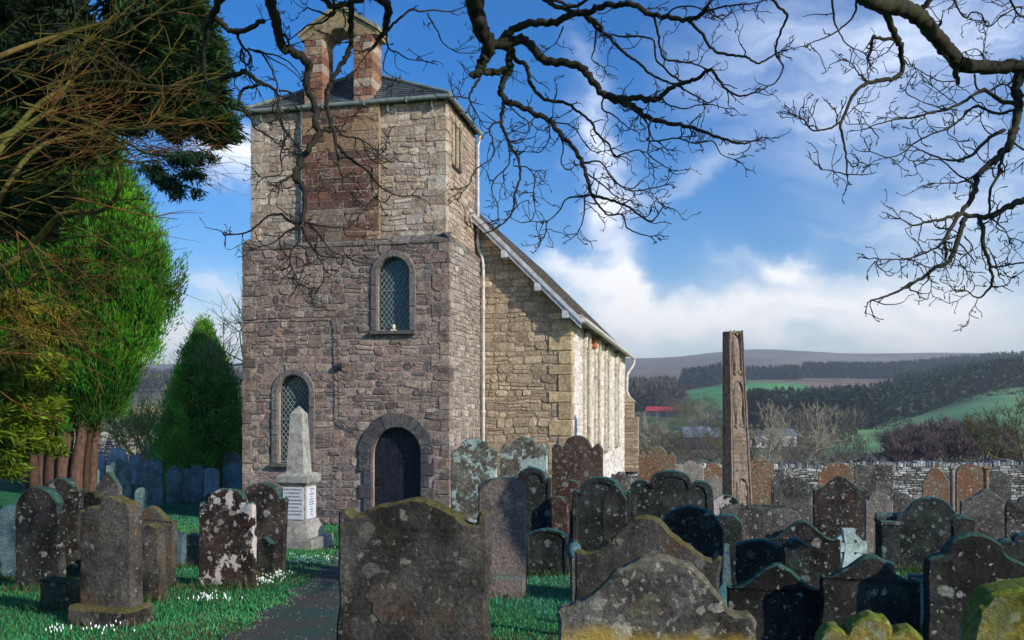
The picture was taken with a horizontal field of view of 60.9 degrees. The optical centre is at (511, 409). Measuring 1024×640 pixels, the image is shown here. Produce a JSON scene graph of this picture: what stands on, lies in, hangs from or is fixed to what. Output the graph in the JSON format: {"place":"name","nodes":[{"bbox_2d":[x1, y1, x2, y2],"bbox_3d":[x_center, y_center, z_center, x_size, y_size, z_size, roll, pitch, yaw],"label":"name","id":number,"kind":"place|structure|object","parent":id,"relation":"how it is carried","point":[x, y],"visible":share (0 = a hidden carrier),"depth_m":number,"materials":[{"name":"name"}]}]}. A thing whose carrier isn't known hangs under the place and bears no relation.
{"place":"outdoors","nodes":[
{"label":"outdoors","id":0,"kind":"place"},
{"bbox_2d":[221,553,339,639],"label":"path","id":1,"kind":"structure","parent":0,"point":[303,628],"depth_m":7.83,"materials":[{"name":"asphalt"}]},
{"bbox_2d":[225,553,339,639],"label":"grit","id":2,"kind":"object","parent":1,"relation":"on","point":[263,609],"visible":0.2,"depth_m":8.41,"materials":[{"name":"gravel"}]},
{"bbox_2d":[0,504,922,639],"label":"grass","id":3,"kind":"structure","parent":0,"point":[169,633],"depth_m":8.20,"materials":[{"name":"plant"}]},
{"bbox_2d":[0,552,923,633],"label":"flowers","id":4,"kind":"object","parent":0,"point":[173,585],"depth_m":9.67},
{"bbox_2d":[0,349,1023,639],"bbox_3d":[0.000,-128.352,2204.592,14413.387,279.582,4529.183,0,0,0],"label":"ground","id":5,"kind":"structure","parent":0,"point":[12,493],"depth_m":336.52,"materials":[{"name":"plant"}]},
{"bbox_2d":[0,504,15,577],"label":"gravestone","id":6,"kind":"object","parent":5,"relation":"on","point":[7,543],"visible":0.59,"depth_m":10.58,"materials":[{"name":"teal stone"}]},
{"bbox_2d":[15,486,65,590],"bbox_3d":[-5.198,1.545,9.600,0.604,1.402,0.120,0,0,16],"label":"gravestone","id":7,"kind":"object","parent":5,"relation":"on","point":[40,529],"visible":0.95,"depth_m":9.54,"materials":[{"name":"stone"}]},
{"bbox_2d":[39,576,80,611],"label":"gravestone","id":8,"kind":"object","parent":5,"relation":"on","point":[58,591],"visible":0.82,"depth_m":8.11,"materials":[{"name":"stone"}]},
{"bbox_2d":[46,477,83,575],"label":"gravestone","id":9,"kind":"object","parent":5,"relation":"on","point":[68,491],"visible":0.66,"depth_m":10.83,"materials":[{"name":"grey stone"}]},
{"bbox_2d":[83,491,104,509],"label":"gravestone","id":10,"kind":"object","parent":5,"relation":"on","point":[92,498],"visible":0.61,"depth_m":12.56,"materials":[{"name":"grey stone"}]},
{"bbox_2d":[0,105,192,492],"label":"cypress tree","id":11,"kind":"object","parent":5,"relation":"on","point":[78,466],"visible":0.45,"depth_m":19.98,"materials":[{"name":"green plant"}]},
{"bbox_2d":[96,471,121,502],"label":"gravestone","id":12,"kind":"object","parent":5,"relation":"on","point":[108,486],"visible":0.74,"depth_m":13.96,"materials":[{"name":"grey stone"}]},
{"bbox_2d":[67,495,153,628],"bbox_3d":[-3.450,1.421,7.505,0.635,1.361,0.383,0,0,14],"label":"gravestone","id":13,"kind":"object","parent":5,"relation":"on","point":[111,584],"visible":0.98,"depth_m":7.41,"materials":[{"name":"grey stone"}]},
{"bbox_2d":[106,459,131,498],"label":"gravestone","id":14,"kind":"object","parent":5,"relation":"on","point":[120,470],"visible":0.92,"depth_m":25.43,"materials":[{"name":"blue stone"}]},
{"bbox_2d":[0,0,258,483],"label":"yew tree","id":15,"kind":"object","parent":5,"relation":"on","point":[76,79],"visible":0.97,"depth_m":9.07,"materials":[{"name":"green plant"}]},
{"bbox_2d":[100,400,167,463],"bbox_3d":[-15.373,1.361,35.786,4.580,3.866,3.266,0,0,42],"label":"shrub","id":16,"kind":"object","parent":5,"relation":"on","point":[122,435],"visible":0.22,"depth_m":35.19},
{"bbox_2d":[103,380,187,479],"bbox_3d":[-13.003,0.809,32.772,4.312,3.808,4.473,0,0,29],"label":"shrub","id":17,"kind":"object","parent":5,"relation":"on","point":[144,419],"visible":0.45,"depth_m":32.10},
{"bbox_2d":[135,459,163,505],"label":"gravestone","id":18,"kind":"object","parent":5,"relation":"on","point":[149,475],"visible":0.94,"depth_m":25.93,"materials":[{"name":"blue stone"}]},
{"bbox_2d":[142,522,166,600],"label":"gravestone","id":19,"kind":"object","parent":5,"relation":"on","point":[154,574],"visible":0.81,"depth_m":8.73,"materials":[{"name":"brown stone"}]},
{"bbox_2d":[73,431,241,462],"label":"dry stone wall","id":20,"kind":"structure","parent":5,"relation":"on","point":[103,443],"depth_m":37.70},
{"bbox_2d":[142,505,177,586],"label":"gravestone","id":21,"kind":"object","parent":5,"relation":"on","point":[156,514],"visible":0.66,"depth_m":9.72,"materials":[{"name":"brown stone"}]},
{"bbox_2d":[166,465,181,501],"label":"gravestone","id":22,"kind":"object","parent":5,"relation":"on","point":[173,483],"visible":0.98,"depth_m":26.95,"materials":[{"name":"blue stone"}]},
{"bbox_2d":[177,531,185,564],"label":"gravestone","id":23,"kind":"object","parent":5,"relation":"on","point":[181,546],"visible":0.49,"depth_m":11.85,"materials":[{"name":"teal stone"}]},
{"bbox_2d":[131,366,241,393],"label":"bare wood","id":24,"kind":"object","parent":5,"relation":"on","point":[156,380],"visible":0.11,"depth_m":574.54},
{"bbox_2d":[186,533,198,565],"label":"gravestone","id":25,"kind":"object","parent":5,"relation":"on","point":[193,546],"visible":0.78,"depth_m":11.96,"materials":[{"name":"grey stone"}]},
{"bbox_2d":[145,310,242,491],"bbox_3d":[-10.813,-0.133,30.482,3.886,6.849,3.786,0,0,0],"label":"conical conifer","id":26,"kind":"object","parent":5,"relation":"on","point":[206,427],"visible":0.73,"depth_m":29.72,"materials":[{"name":"green plant"}]},
{"bbox_2d":[188,465,204,501],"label":"gravestone","id":27,"kind":"object","parent":5,"relation":"on","point":[196,484],"visible":0.96,"depth_m":26.95,"materials":[{"name":"blue stone"}]},
{"bbox_2d":[169,272,242,383],"bbox_3d":[-7.383,-0.874,30.820,6.882,7.813,7.897,0,0,11],"label":"bare tree","id":28,"kind":"object","parent":5,"relation":"on","point":[217,355],"visible":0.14,"depth_m":28.95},
{"bbox_2d":[203,468,219,496],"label":"gravestone","id":29,"kind":"object","parent":5,"relation":"on","point":[211,480],"visible":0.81,"depth_m":28.45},
{"bbox_2d":[198,488,256,588],"bbox_3d":[-3.202,1.569,9.800,0.689,1.367,0.090,0,0,12],"label":"gravestone","id":30,"kind":"object","parent":5,"relation":"on","point":[227,536],"visible":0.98,"depth_m":9.75,"materials":[{"name":"brown stone"}]},
{"bbox_2d":[223,464,242,489],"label":"gravestone","id":31,"kind":"object","parent":5,"relation":"on","point":[232,475],"visible":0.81,"depth_m":27.95,"materials":[{"name":"blue stone"}]},
{"bbox_2d":[244,482,288,570],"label":"gravestone","id":32,"kind":"object","parent":5,"relation":"on","point":[271,510],"visible":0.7,"depth_m":11.23,"materials":[{"name":"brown stone"}]},
{"bbox_2d":[256,536,277,576],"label":"gravestone","id":33,"kind":"object","parent":5,"relation":"on","point":[266,554],"visible":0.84,"depth_m":10.75,"materials":[{"name":"stone"}]},
{"bbox_2d":[276,406,332,549],"bbox_3d":[-3.646,1.191,14.900,0.876,2.502,0.876,0,0,12],"label":"war memorial","id":34,"kind":"object","parent":5,"relation":"on","point":[298,480],"visible":0.88,"depth_m":14.73,"materials":[{"name":"grey stone"}]},
{"bbox_2d":[336,497,491,639],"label":"gravestone","id":35,"kind":"object","parent":5,"relation":"on","point":[416,568],"visible":1,"depth_m":4.26,"materials":[{"name":"grey stone"}]},
{"bbox_2d":[240,2,638,523],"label":"church","id":36,"kind":"structure","parent":5,"relation":"on","point":[416,354],"depth_m":21.20,"materials":[{"name":"stone"}]},
{"bbox_2d":[269,369,315,467],"bbox_3d":[-5.348,0.216,21.369,1.180,2.400,0.335,0,0,12],"label":"window","id":37,"kind":"structure","parent":36,"relation":"in","point":[299,389],"depth_m":21.42,"materials":[{"name":"stone"}]},
{"bbox_2d":[369,250,415,334],"bbox_3d":[-2.829,-2.796,20.824,1.161,2.026,0.335,0,0,12],"label":"window","id":38,"kind":"structure","parent":36,"relation":"in","point":[397,275],"depth_m":20.93,"materials":[{"name":"stone"}]},
{"bbox_2d":[375,428,421,505],"bbox_3d":[-2.716,1.594,20.972,1.253,2.362,0.098,0,0,12],"label":"door","id":39,"kind":"structure","parent":36,"relation":"in","point":[397,453],"depth_m":20.99,"materials":[{"name":"brown wood"}]},
{"bbox_2d":[451,116,462,173],"bbox_3d":[-1.369,-6.555,21.526,0.110,1.304,0.820,0,0,12],"label":"belfry window","id":40,"kind":"structure","parent":36,"relation":"in","point":[456,127],"depth_m":21.47,"materials":[{"name":"stone"}]},
{"bbox_2d":[583,329,591,442],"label":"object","id":41,"kind":"structure","parent":36,"relation":"in","point":[587,345],"depth_m":25.46,"materials":[{"name":"stone"}]},
{"bbox_2d":[594,336,601,445],"bbox_3d":[2.794,-0.484,28.418,0.214,3.958,1.300,0,0,12],"label":"lancet window","id":42,"kind":"structure","parent":36,"relation":"in","point":[597,352],"depth_m":27.90,"materials":[{"name":"stone"}]},
{"bbox_2d":[604,343,611,451],"bbox_3d":[3.427,-0.484,31.345,0.214,3.958,1.300,0,0,12],"label":"lancet window","id":43,"kind":"structure","parent":36,"relation":"in","point":[607,355],"depth_m":30.91,"materials":[{"name":"stone"}]},
{"bbox_2d":[614,351,620,446],"bbox_3d":[4.251,-0.484,35.156,0.214,3.958,1.300,0,0,12],"label":"lancet window","id":44,"kind":"structure","parent":36,"relation":"in","point":[617,355],"depth_m":34.64,"materials":[{"name":"stone"}]},
{"bbox_2d":[451,438,497,522],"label":"gravestone","id":45,"kind":"object","parent":5,"relation":"on","point":[473,463],"visible":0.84,"depth_m":12.96,"materials":[{"name":"stone"}]},
{"bbox_2d":[187,0,795,307],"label":"bare tree","id":46,"kind":"object","parent":5,"relation":"on","point":[507,41],"visible":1,"depth_m":7.28,"materials":[{"name":"brown plant"}]},
{"bbox_2d":[478,477,526,598],"bbox_3d":[-0.102,1.456,9.102,0.511,1.501,0.325,0,0,4],"label":"gravestone","id":47,"kind":"object","parent":5,"relation":"on","point":[502,500],"visible":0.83,"depth_m":9.04,"materials":[{"name":"stone"}]},
{"bbox_2d":[500,437,547,477],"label":"gravestone","id":48,"kind":"object","parent":5,"relation":"on","point":[519,455],"visible":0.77,"depth_m":13.96,"materials":[{"name":"stone"}]},
{"bbox_2d":[512,467,551,532],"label":"gravestone","id":49,"kind":"object","parent":5,"relation":"on","point":[537,481],"visible":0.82,"depth_m":11.76,"materials":[{"name":"black stone"}]},
{"bbox_2d":[526,528,569,575],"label":"gravestone","id":50,"kind":"object","parent":5,"relation":"on","point":[546,548],"visible":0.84,"depth_m":10.97,"materials":[{"name":"black stone"}]},
{"bbox_2d":[552,495,569,561],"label":"gravestone","id":51,"kind":"object","parent":5,"relation":"on","point":[560,513],"visible":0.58,"depth_m":12.14,"materials":[{"name":"red stone"}]},
{"bbox_2d":[557,479,581,542],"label":"gravestone","id":52,"kind":"object","parent":5,"relation":"on","point":[566,488],"visible":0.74,"depth_m":12.56,"materials":[{"name":"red stone"}]},
{"bbox_2d":[566,542,580,601],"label":"gravestone","id":53,"kind":"object","parent":5,"relation":"on","point":[572,547],"visible":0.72,"depth_m":6.86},
{"bbox_2d":[552,435,603,495],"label":"gravestone","id":54,"kind":"object","parent":5,"relation":"on","point":[578,459],"visible":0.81,"depth_m":14.16,"materials":[{"name":"red stone"}]},
{"bbox_2d":[572,476,630,549],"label":"gravestone","id":55,"kind":"object","parent":5,"relation":"on","point":[587,508],"visible":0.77,"depth_m":11.31,"materials":[{"name":"black stone"}]},
{"bbox_2d":[602,483,627,544],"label":"gravestone","id":56,"kind":"object","parent":5,"relation":"on","point":[614,513],"visible":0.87,"depth_m":10.56,"materials":[{"name":"stone"}]},
{"bbox_2d":[574,514,721,599],"bbox_3d":[0.881,1.335,5.700,0.965,1.287,0.110,0,0,15],"label":"gravestone","id":57,"kind":"object","parent":5,"relation":"on","point":[637,536],"visible":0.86,"depth_m":5.67,"materials":[{"name":"grey stone"}]},
{"bbox_2d":[557,553,756,639],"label":"gravestone","id":58,"kind":"object","parent":5,"relation":"on","point":[655,596],"visible":1,"depth_m":3.25,"materials":[{"name":"stone"}]},
{"bbox_2d":[625,375,689,411],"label":"bare wood","id":59,"kind":"object","parent":5,"relation":"on","point":[643,393],"visible":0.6,"depth_m":485.88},
{"bbox_2d":[639,446,675,482],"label":"gravestone","id":60,"kind":"object","parent":5,"relation":"on","point":[654,460],"visible":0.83,"depth_m":23.97,"materials":[{"name":"orange stone"}]},
{"bbox_2d":[639,422,684,454],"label":"bare tree","id":61,"kind":"object","parent":5,"relation":"on","point":[655,441],"visible":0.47,"depth_m":110.53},
{"bbox_2d":[629,470,713,520],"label":"gravestone","id":62,"kind":"object","parent":5,"relation":"on","point":[661,494],"visible":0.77,"depth_m":11.78,"materials":[{"name":"black stone"}]},
{"bbox_2d":[658,426,702,463],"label":"bare tree","id":63,"kind":"object","parent":5,"relation":"on","point":[674,444],"visible":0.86,"depth_m":104.38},
{"bbox_2d":[677,461,703,482],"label":"gravestone","id":64,"kind":"object","parent":5,"relation":"on","point":[693,470],"visible":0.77,"depth_m":27.94,"materials":[{"name":"stone"}]},
{"bbox_2d":[662,505,723,582],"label":"gravestone","id":65,"kind":"object","parent":5,"relation":"on","point":[699,529],"visible":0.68,"depth_m":8.14,"materials":[{"name":"black stone"}]},
{"bbox_2d":[678,361,721,388],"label":"conifer forest","id":66,"kind":"object","parent":5,"relation":"on","point":[699,376],"visible":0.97,"depth_m":764.69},
{"bbox_2d":[680,427,719,448],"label":"farm shed","id":67,"kind":"structure","parent":5,"relation":"on","point":[697,428],"depth_m":236.33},
{"bbox_2d":[679,416,721,463],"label":"bare tree","id":68,"kind":"object","parent":5,"relation":"on","point":[710,459],"visible":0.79,"depth_m":105.79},
{"bbox_2d":[719,543,731,605],"bbox_3d":[1.623,1.450,6.600,0.220,0.865,0.220,0,0,0],"label":"grave marker","id":69,"kind":"object","parent":5,"relation":"on","point":[725,576],"visible":0.37,"depth_m":6.57,"materials":[{"name":"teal stone"}]},
{"bbox_2d":[713,494,738,516],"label":"gravestone","id":70,"kind":"object","parent":5,"relation":"on","point":[722,501],"visible":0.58,"depth_m":13.47,"materials":[{"name":"white stone"}]},
{"bbox_2d":[717,513,742,584],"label":"gravestone","id":71,"kind":"object","parent":5,"relation":"on","point":[732,525],"visible":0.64,"depth_m":9.54,"materials":[{"name":"black stone"}]},
{"bbox_2d":[722,329,752,503],"bbox_3d":[5.383,0.513,20.985,1.016,4.870,0.959,-2,0,-14],"label":"cross shaft","id":72,"kind":"object","parent":5,"relation":"on","point":[736,475],"visible":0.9,"depth_m":20.82,"materials":[{"name":"stone"}]},
{"bbox_2d":[720,503,765,540],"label":"gravestone","id":73,"kind":"object","parent":5,"relation":"on","point":[751,517],"visible":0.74,"depth_m":11.44,"materials":[{"name":"stone"}]},
{"bbox_2d":[735,538,781,584],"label":"gravestone","id":74,"kind":"object","parent":5,"relation":"on","point":[754,557],"visible":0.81,"depth_m":7.98,"materials":[{"name":"black stone"}]},
{"bbox_2d":[750,455,772,504],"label":"gravestone","id":75,"kind":"object","parent":5,"relation":"on","point":[761,466],"visible":0.67,"depth_m":24.93,"materials":[{"name":"orange stone"}]},
{"bbox_2d":[639,428,898,450],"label":"hedgerow","id":76,"kind":"object","parent":5,"relation":"on","point":[851,441],"visible":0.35,"depth_m":248.18,"materials":[{"name":"brown wood"}]},
{"bbox_2d":[745,364,801,379],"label":"conifer wood","id":77,"kind":"object","parent":5,"relation":"on","point":[785,372],"visible":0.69,"depth_m":886.38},
{"bbox_2d":[727,563,820,639],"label":"gravestone","id":78,"kind":"object","parent":5,"relation":"on","point":[778,601],"visible":0.78,"depth_m":6.05,"materials":[{"name":"stone"}]},
{"bbox_2d":[749,400,798,460],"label":"bare tree","id":79,"kind":"object","parent":5,"relation":"on","point":[771,436],"visible":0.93,"depth_m":117.56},
{"bbox_2d":[765,508,799,537],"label":"gravestone","id":80,"kind":"object","parent":5,"relation":"on","point":[778,521],"visible":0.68,"depth_m":14.17,"materials":[{"name":"stone"}]},
{"bbox_2d":[773,477,816,524],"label":"gravestone","id":81,"kind":"object","parent":5,"relation":"on","point":[795,494],"visible":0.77,"depth_m":17.45,"materials":[{"name":"stone"}]},
{"bbox_2d":[782,537,809,584],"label":"gravestone","id":82,"kind":"object","parent":5,"relation":"on","point":[795,554],"visible":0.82,"depth_m":7.35,"materials":[{"name":"black stone"}]},
{"bbox_2d":[764,520,840,587],"bbox_3d":[2.865,1.631,8.600,0.734,1.081,0.090,0,0,9],"label":"gravestone","id":83,"kind":"object","parent":5,"relation":"on","point":[825,555],"visible":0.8,"depth_m":8.54,"materials":[{"name":"stone"}]},
{"bbox_2d":[755,401,867,439],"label":"bare wood","id":84,"kind":"object","parent":5,"relation":"on","point":[849,423],"visible":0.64,"depth_m":311.08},
{"bbox_2d":[781,402,846,462],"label":"bare tree","id":85,"kind":"object","parent":5,"relation":"on","point":[822,440],"visible":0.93,"depth_m":111.84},
{"bbox_2d":[626,459,1023,498],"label":"dry stone wall","id":86,"kind":"structure","parent":5,"relation":"on","point":[908,478],"depth_m":39.98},
{"bbox_2d":[818,462,853,486],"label":"gravestone","id":87,"kind":"object","parent":5,"relation":"on","point":[829,472],"visible":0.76,"depth_m":28.98,"materials":[{"name":"orange stone"}]},
{"bbox_2d":[813,476,867,541],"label":"gravestone","id":88,"kind":"object","parent":5,"relation":"on","point":[838,503],"visible":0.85,"depth_m":14.96,"materials":[{"name":"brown stone"}]},
{"bbox_2d":[835,528,866,567],"bbox_3d":[3.710,1.676,9.600,0.500,0.732,0.300,0,0,6],"label":"ringed cross","id":89,"kind":"object","parent":5,"relation":"on","point":[849,545],"visible":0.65,"depth_m":9.56,"materials":[{"name":"white stone"}]},
{"bbox_2d":[814,610,922,639],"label":"gravestone","id":90,"kind":"object","parent":5,"relation":"on","point":[866,625],"visible":1,"depth_m":4.05,"materials":[{"name":"stone"}]},
{"bbox_2d":[819,554,920,632],"bbox_3d":[2.375,1.470,5.799,0.626,1.007,0.090,1,0,14],"label":"gravestone","id":91,"kind":"object","parent":5,"relation":"on","point":[874,583],"visible":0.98,"depth_m":5.75,"materials":[{"name":"stone"}]},
{"bbox_2d":[854,464,892,497],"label":"gravestone","id":92,"kind":"object","parent":5,"relation":"on","point":[876,478],"visible":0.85,"depth_m":26.95,"materials":[{"name":"stone"}]},
{"bbox_2d":[864,492,892,554],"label":"gravestone","id":93,"kind":"object","parent":5,"relation":"on","point":[877,502],"visible":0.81,"depth_m":13.18,"materials":[{"name":"stone"}]},
{"bbox_2d":[746,356,1023,429],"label":"conifer wood","id":94,"kind":"object","parent":5,"relation":"on","point":[901,396],"visible":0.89,"depth_m":412.17,"materials":[{"name":"plant"}]},
{"bbox_2d":[874,512,900,570],"bbox_3d":[5.002,1.778,11.600,0.287,0.820,0.440,0,0,12],"label":"pedestal tomb","id":95,"kind":"object","parent":5,"relation":"on","point":[887,536],"visible":0.83,"depth_m":11.41,"materials":[{"name":"black stone"}]},
{"bbox_2d":[776,0,1023,331],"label":"bare tree","id":96,"kind":"object","parent":5,"relation":"on","point":[932,32],"visible":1,"depth_m":6.49,"materials":[{"name":"brown plant"}]},
{"bbox_2d":[890,492,914,512],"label":"gravestone","id":97,"kind":"object","parent":5,"relation":"on","point":[902,502],"visible":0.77,"depth_m":17.96,"materials":[{"name":"stone"}]},
{"bbox_2d":[801,351,1023,378],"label":"conifer wood","id":98,"kind":"object","parent":5,"relation":"on","point":[857,369],"visible":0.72,"depth_m":936.07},
{"bbox_2d":[895,496,965,570],"bbox_3d":[5.478,1.753,11.400,0.868,1.229,0.090,0,0,12],"label":"gravestone","id":99,"kind":"object","parent":5,"relation":"on","point":[925,527],"visible":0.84,"depth_m":11.38,"materials":[{"name":"black stone"}]},
{"bbox_2d":[915,434,947,460],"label":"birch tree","id":100,"kind":"object","parent":5,"relation":"on","point":[929,450],"visible":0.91,"depth_m":85.06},
{"bbox_2d":[922,467,949,503],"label":"gravestone","id":101,"kind":"object","parent":5,"relation":"on","point":[935,482],"visible":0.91,"depth_m":26.95,"materials":[{"name":"orange stone"}]},
{"bbox_2d":[950,516,975,536],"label":"gravestone","id":102,"kind":"object","parent":5,"relation":"on","point":[960,524],"visible":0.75,"depth_m":9.96,"materials":[{"name":"stone"}]},
{"bbox_2d":[948,464,990,512],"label":"gravestone","id":103,"kind":"object","parent":5,"relation":"on","point":[967,481],"visible":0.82,"depth_m":26.95,"materials":[{"name":"orange stone"}]},
{"bbox_2d":[922,532,1023,639],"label":"gravestone","id":104,"kind":"object","parent":5,"relation":"on","point":[959,569],"visible":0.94,"depth_m":5.47,"materials":[{"name":"stone"}]},
{"bbox_2d":[960,489,1005,539],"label":"gravestone","id":105,"kind":"object","parent":5,"relation":"on","point":[984,508],"visible":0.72,"depth_m":14.96,"materials":[{"name":"stone"}]},
{"bbox_2d":[953,392,1023,461],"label":"bare tree","id":106,"kind":"object","parent":5,"relation":"on","point":[994,442],"visible":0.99,"depth_m":70.52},
{"bbox_2d":[958,577,1023,639],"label":"gravestone","id":107,"kind":"object","parent":5,"relation":"on","point":[994,610],"visible":1,"depth_m":2.71,"materials":[{"name":"stone"}]},
{"bbox_2d":[989,471,1010,501],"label":"gravestone","id":108,"kind":"object","parent":5,"relation":"on","point":[1000,484],"visible":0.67,"depth_m":27.94,"materials":[{"name":"grey stone"}]},
{"bbox_2d":[996,532,1023,563],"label":"gravestone","id":109,"kind":"object","parent":5,"relation":"on","point":[1013,547],"visible":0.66,"depth_m":7.38,"materials":[{"name":"black stone"}]},
{"bbox_2d":[1004,496,1023,538],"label":"gravestone","id":110,"kind":"object","parent":5,"relation":"on","point":[1013,516],"visible":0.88,"depth_m":14.02,"materials":[{"name":"stone"}]},
{"bbox_2d":[88,0,1023,363],"label":"sky","id":111,"kind":"structure","parent":0,"point":[769,254],"materials":[{"name":"blue"}]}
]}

